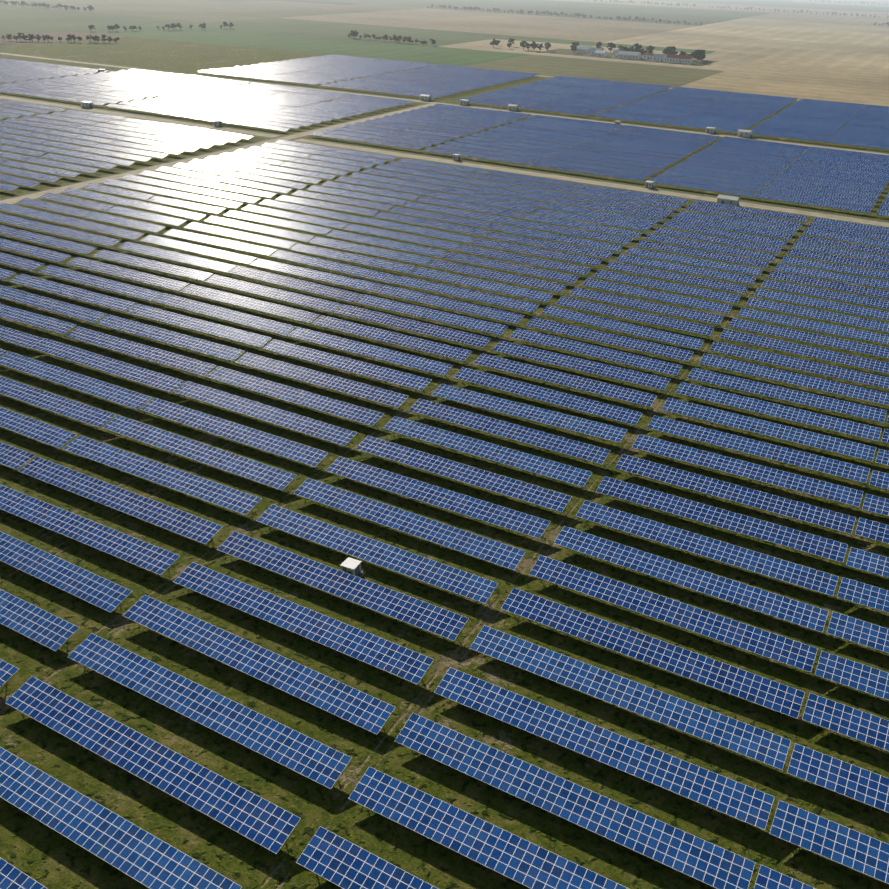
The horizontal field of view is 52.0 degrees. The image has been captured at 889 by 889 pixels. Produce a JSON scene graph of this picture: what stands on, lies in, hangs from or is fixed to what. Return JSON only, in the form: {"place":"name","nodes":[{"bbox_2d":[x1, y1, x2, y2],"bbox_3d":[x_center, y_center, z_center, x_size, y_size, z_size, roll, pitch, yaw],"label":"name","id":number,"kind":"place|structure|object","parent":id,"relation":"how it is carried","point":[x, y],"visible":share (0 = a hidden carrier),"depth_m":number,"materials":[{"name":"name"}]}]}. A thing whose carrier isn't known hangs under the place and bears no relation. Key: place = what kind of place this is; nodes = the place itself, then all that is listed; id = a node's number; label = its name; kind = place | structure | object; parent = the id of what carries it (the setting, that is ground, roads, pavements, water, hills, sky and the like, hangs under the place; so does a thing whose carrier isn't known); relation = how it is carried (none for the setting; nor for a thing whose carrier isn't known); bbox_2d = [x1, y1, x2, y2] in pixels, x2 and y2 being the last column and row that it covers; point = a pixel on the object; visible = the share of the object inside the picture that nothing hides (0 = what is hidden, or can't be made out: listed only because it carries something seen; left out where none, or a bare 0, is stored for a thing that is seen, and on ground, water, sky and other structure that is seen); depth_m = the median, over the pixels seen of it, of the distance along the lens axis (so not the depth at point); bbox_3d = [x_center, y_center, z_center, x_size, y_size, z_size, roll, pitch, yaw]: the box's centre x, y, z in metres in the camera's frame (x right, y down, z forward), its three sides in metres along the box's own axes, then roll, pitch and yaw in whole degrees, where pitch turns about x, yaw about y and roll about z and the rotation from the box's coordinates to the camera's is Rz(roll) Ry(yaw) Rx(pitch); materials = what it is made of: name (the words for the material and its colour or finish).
{"place":"outdoors","nodes":[
{"label":"outdoors","id":0,"kind":"place"},
{"bbox_2d":[0,36,888,888],"bbox_3d":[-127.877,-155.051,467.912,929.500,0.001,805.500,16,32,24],"label":"farm turf","id":1,"kind":"structure","parent":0,"point":[40,852],"depth_m":151.48,"materials":[{"name":"green plant"}]},
{"bbox_2d":[340,557,364,577],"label":"inverter hut","id":2,"kind":"object","parent":1,"relation":"on","point":[351,566],"visible":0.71,"depth_m":147.62,"materials":[{"name":"white metal"}]},
{"bbox_2d":[0,54,888,888],"bbox_3d":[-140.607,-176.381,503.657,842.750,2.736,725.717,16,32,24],"label":"solar tables","id":3,"kind":"object","parent":1,"relation":"on","point":[118,842],"visible":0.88,"depth_m":195.16,"materials":[{"name":"photovoltaic glass"},{"name":"silicon"},{"name":"metal"}]},
{"bbox_2d":[508,104,518,110],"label":"inverter hut","id":4,"kind":"object","parent":1,"relation":"on","point":[511,107],"visible":0.98,"depth_m":595.07,"materials":[{"name":"white metal"}]},
{"bbox_2d":[717,194,739,205],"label":"inverter hut","id":5,"kind":"object","parent":1,"relation":"on","point":[728,200],"visible":0.67,"depth_m":379.84,"materials":[{"name":"white metal"}]},
{"bbox_2d":[0,0,888,106],"bbox_3d":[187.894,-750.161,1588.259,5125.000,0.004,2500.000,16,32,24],"label":"field parcels","id":6,"kind":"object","parent":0,"point":[832,62],"visible":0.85,"depth_m":1136.95,"materials":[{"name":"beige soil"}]},
{"bbox_2d":[0,0,93,10],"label":"tree line","id":7,"kind":"object","parent":6,"relation":"on","point":[90,7],"visible":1,"depth_m":1318.82,"materials":[{"name":"green plant"}]},
{"bbox_2d":[1,33,119,42],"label":"farm tree","id":8,"kind":"object","parent":6,"relation":"on","point":[70,37],"visible":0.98,"depth_m":894.37,"materials":[{"name":"green plant"}]},
{"bbox_2d":[88,21,233,31],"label":"tree line","id":9,"kind":"object","parent":6,"relation":"on","point":[172,26],"visible":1,"depth_m":1051.88,"materials":[{"name":"green plant"}]},
{"bbox_2d":[348,30,436,44],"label":"village tree","id":10,"kind":"object","parent":6,"relation":"on","point":[395,38],"visible":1,"depth_m":1006.87,"materials":[{"name":"green plant"}]},
{"bbox_2d":[427,4,701,25],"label":"tree line","id":11,"kind":"object","parent":6,"relation":"on","point":[531,12],"visible":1,"depth_m":1523.95,"materials":[{"name":"green plant"}]},
{"bbox_2d":[489,38,705,61],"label":"village trees","id":12,"kind":"object","parent":6,"relation":"on","point":[698,54],"visible":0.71,"depth_m":958.15,"materials":[{"name":"green plant"}]},
{"bbox_2d":[643,53,654,59],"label":"house","id":13,"kind":"structure","parent":6,"relation":"on","point":[649,56],"depth_m":924.57,"materials":[{"name":"white"}]},
{"bbox_2d":[586,0,888,17],"bbox_3d":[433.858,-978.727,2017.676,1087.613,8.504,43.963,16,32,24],"label":"tree line","id":14,"kind":"object","parent":6,"relation":"on","point":[747,8],"visible":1,"depth_m":1911.86,"materials":[{"name":"green plant"}]},
{"bbox_2d":[800,0,887,5],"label":"tree line","id":15,"kind":"object","parent":6,"relation":"on","point":[861,2],"visible":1,"depth_m":2420.59,"materials":[{"name":"green plant"}]},
{"bbox_2d":[0,52,888,227],"bbox_3d":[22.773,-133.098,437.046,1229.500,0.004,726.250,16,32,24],"label":"dirt roads","id":16,"kind":"structure","parent":0,"point":[300,136],"depth_m":458.25,"materials":[{"name":"beige soil"}]},
{"bbox_2d":[81,101,92,107],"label":"inverter hut","id":17,"kind":"object","parent":16,"relation":"on","point":[86,104],"visible":1,"depth_m":553.60,"materials":[{"name":"white"}]},
{"bbox_2d":[213,120,222,126],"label":"inverter hut","id":18,"kind":"object","parent":16,"relation":"on","point":[217,123],"visible":1,"depth_m":510.82,"materials":[{"name":"white metal"}]},
{"bbox_2d":[420,94,431,100],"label":"inverter hut","id":19,"kind":"object","parent":16,"relation":"on","point":[423,97],"visible":0.98,"depth_m":622.50,"materials":[{"name":"white metal"}]},
{"bbox_2d":[452,154,460,160],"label":"inverter hut","id":20,"kind":"object","parent":16,"relation":"on","point":[456,157],"visible":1,"depth_m":447.62,"materials":[{"name":"white metal"}]},
{"bbox_2d":[458,99,469,105],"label":"inverter hut","id":21,"kind":"object","parent":16,"relation":"on","point":[463,102],"visible":1,"depth_m":610.10,"materials":[{"name":"white metal"}]},
{"bbox_2d":[643,180,653,188],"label":"inverter hut","id":22,"kind":"object","parent":16,"relation":"on","point":[649,184],"visible":1,"depth_m":406.84,"materials":[{"name":"white metal"}]},
{"bbox_2d":[705,127,715,133],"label":"inverter hut","id":23,"kind":"object","parent":16,"relation":"on","point":[710,130],"visible":1,"depth_m":541.41,"materials":[{"name":"white metal"}]},
{"bbox_2d":[737,129,751,137],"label":"inverter hut","id":24,"kind":"object","parent":16,"relation":"on","point":[745,133],"visible":1,"depth_m":532.72,"materials":[{"name":"white metal"}]},
{"bbox_2d":[576,45,594,52],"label":"farm building","id":25,"kind":"structure","parent":0,"point":[581,49],"depth_m":964.08,"materials":[{"name":"white"}]},
{"bbox_2d":[588,47,602,54],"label":"farm building","id":26,"kind":"structure","parent":0,"point":[591,51],"depth_m":949.94,"materials":[{"name":"white"}]},
{"bbox_2d":[595,50,607,56],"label":"farm building","id":27,"kind":"structure","parent":0,"point":[601,53],"depth_m":935.86,"materials":[{"name":"white"}]},
{"bbox_2d":[613,50,619,55],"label":"farm building","id":28,"kind":"structure","parent":0,"point":[615,52],"depth_m":943.36,"materials":[{"name":"white"}]},
{"bbox_2d":[617,51,640,59],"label":"farm building","id":29,"kind":"structure","parent":0,"point":[635,55],"depth_m":922.33,"materials":[{"name":"white"}]},
{"bbox_2d":[653,54,667,61],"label":"farm building","id":30,"kind":"structure","parent":0,"point":[660,57],"depth_m":910.11,"materials":[{"name":"white"}]},
{"bbox_2d":[666,54,692,63],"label":"farm building","id":31,"kind":"structure","parent":0,"point":[681,59],"depth_m":899.28,"materials":[{"name":"white"}]}
]}

